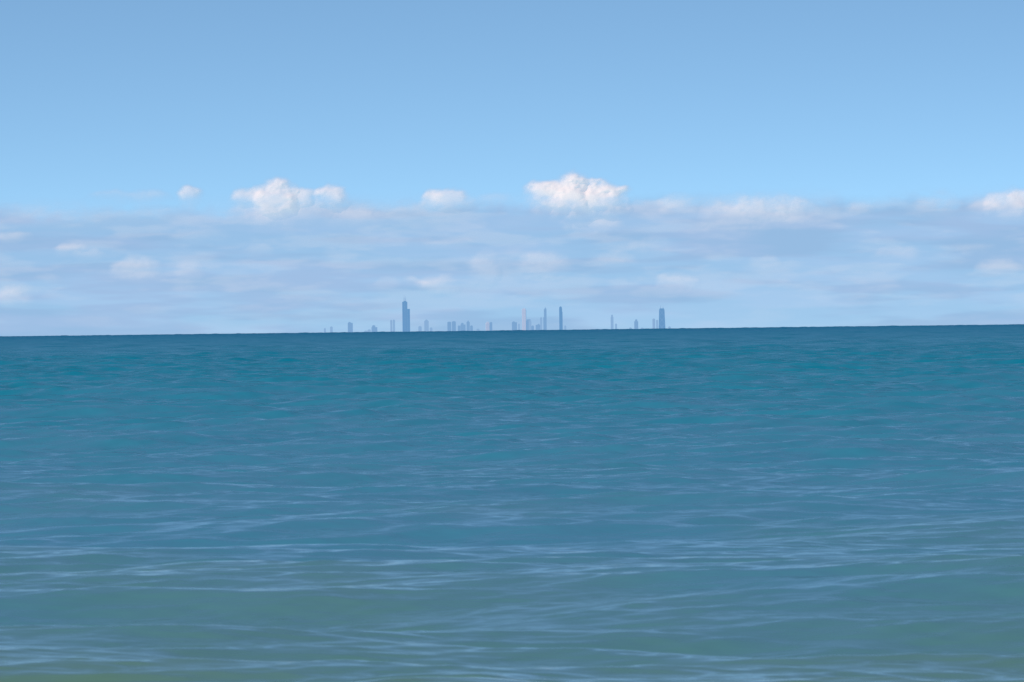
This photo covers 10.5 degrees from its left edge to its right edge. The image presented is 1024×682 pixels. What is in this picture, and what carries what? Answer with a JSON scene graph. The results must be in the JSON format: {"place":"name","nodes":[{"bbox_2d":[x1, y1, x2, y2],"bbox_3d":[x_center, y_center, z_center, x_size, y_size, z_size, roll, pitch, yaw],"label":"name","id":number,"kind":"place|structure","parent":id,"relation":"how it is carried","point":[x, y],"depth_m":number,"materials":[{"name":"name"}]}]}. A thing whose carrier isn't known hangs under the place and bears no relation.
{"place":"outdoors","nodes":[
{"label":"outdoors","id":0,"kind":"place"},
{"bbox_2d":[0,324,1023,681],"bbox_3d":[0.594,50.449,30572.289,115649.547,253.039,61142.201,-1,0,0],"label":"lake water","id":1,"kind":"structure","parent":0,"point":[762,504],"depth_m":60.78,"materials":[{"name":"blue liquid"}]},
{"bbox_2d":[348,322,352,331],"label":"skyscraper","id":2,"kind":"structure","parent":1,"relation":"on","point":[350,326],"depth_m":52278.44,"materials":[{"name":"blue glass"}]},
{"bbox_2d":[371,325,376,331],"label":"skyscraper","id":3,"kind":"structure","parent":1,"relation":"in","point":[373,328],"depth_m":54123.41,"materials":[{"name":"blue glass"}]},
{"bbox_2d":[402,296,409,331],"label":"stepped skyscraper","id":4,"kind":"structure","parent":1,"relation":"on","point":[405,317],"depth_m":52954.88,"materials":[{"name":"glass"}]},
{"bbox_2d":[424,319,428,330],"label":"skyscraper","id":5,"kind":"structure","parent":1,"relation":"on","point":[426,324],"depth_m":54309.05,"materials":[{"name":"concrete"}]},
{"bbox_2d":[447,322,450,330],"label":"skyscraper","id":6,"kind":"structure","parent":1,"relation":"on","point":[448,326],"depth_m":54207.88,"materials":[{"name":"blue glass"}]},
{"bbox_2d":[452,321,455,330],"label":"skyscraper","id":7,"kind":"structure","parent":1,"relation":"on","point":[453,325],"depth_m":52678.89,"materials":[{"name":"blue glass"}]},
{"bbox_2d":[460,323,465,330],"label":"skyscraper","id":8,"kind":"structure","parent":1,"relation":"in","point":[462,327],"depth_m":52565.48,"materials":[{"name":"blue glass"}]},
{"bbox_2d":[486,322,489,330],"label":"skyscraper","id":9,"kind":"structure","parent":1,"relation":"on","point":[487,326],"depth_m":52098.57,"materials":[{"name":"white stone"}]},
{"bbox_2d":[512,321,516,329],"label":"skyscraper","id":10,"kind":"structure","parent":1,"relation":"in","point":[514,325],"depth_m":52283.92,"materials":[{"name":"blue glass"}]},
{"bbox_2d":[522,308,525,329],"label":"skyscraper","id":11,"kind":"structure","parent":1,"relation":"on","point":[523,318],"depth_m":52417.95,"materials":[{"name":"white stone"}]},
{"bbox_2d":[526,319,530,329],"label":"skyscraper","id":12,"kind":"structure","parent":1,"relation":"on","point":[527,324],"depth_m":53237.76,"materials":[{"name":"blue glass"}]},
{"bbox_2d":[543,307,546,329],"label":"skyscraper","id":13,"kind":"structure","parent":1,"relation":"on","point":[545,321],"depth_m":52544.10,"materials":[{"name":"blue glass"}]},
{"bbox_2d":[559,306,562,329],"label":"skyscraper","id":14,"kind":"structure","parent":1,"relation":"on","point":[560,319],"depth_m":53516.91,"materials":[{"name":"glass"}]},
{"bbox_2d":[611,315,613,328],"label":"skyscraper","id":15,"kind":"structure","parent":1,"relation":"on","point":[612,325],"depth_m":54750.66,"materials":[{"name":"concrete"}]},
{"bbox_2d":[634,319,637,328],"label":"skyscraper","id":16,"kind":"structure","parent":1,"relation":"on","point":[635,324],"depth_m":53447.41,"materials":[{"name":"blue glass"}]},
{"bbox_2d":[659,306,664,328],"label":"tapered skyscraper","id":17,"kind":"structure","parent":1,"relation":"in","point":[661,318],"depth_m":52962.32,"materials":[{"name":"glass"}]},
{"bbox_2d":[0,173,1023,335],"bbox_3d":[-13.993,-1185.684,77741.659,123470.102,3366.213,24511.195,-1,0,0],"label":"cloud","id":18,"kind":"structure","parent":0,"point":[278,255],"depth_m":89881.69,"materials":[{"name":"white"}]},
{"bbox_2d":[0,0,1023,216],"label":"sky","id":19,"kind":"structure","parent":0,"point":[114,106],"materials":[{"name":"blue"}]}
]}

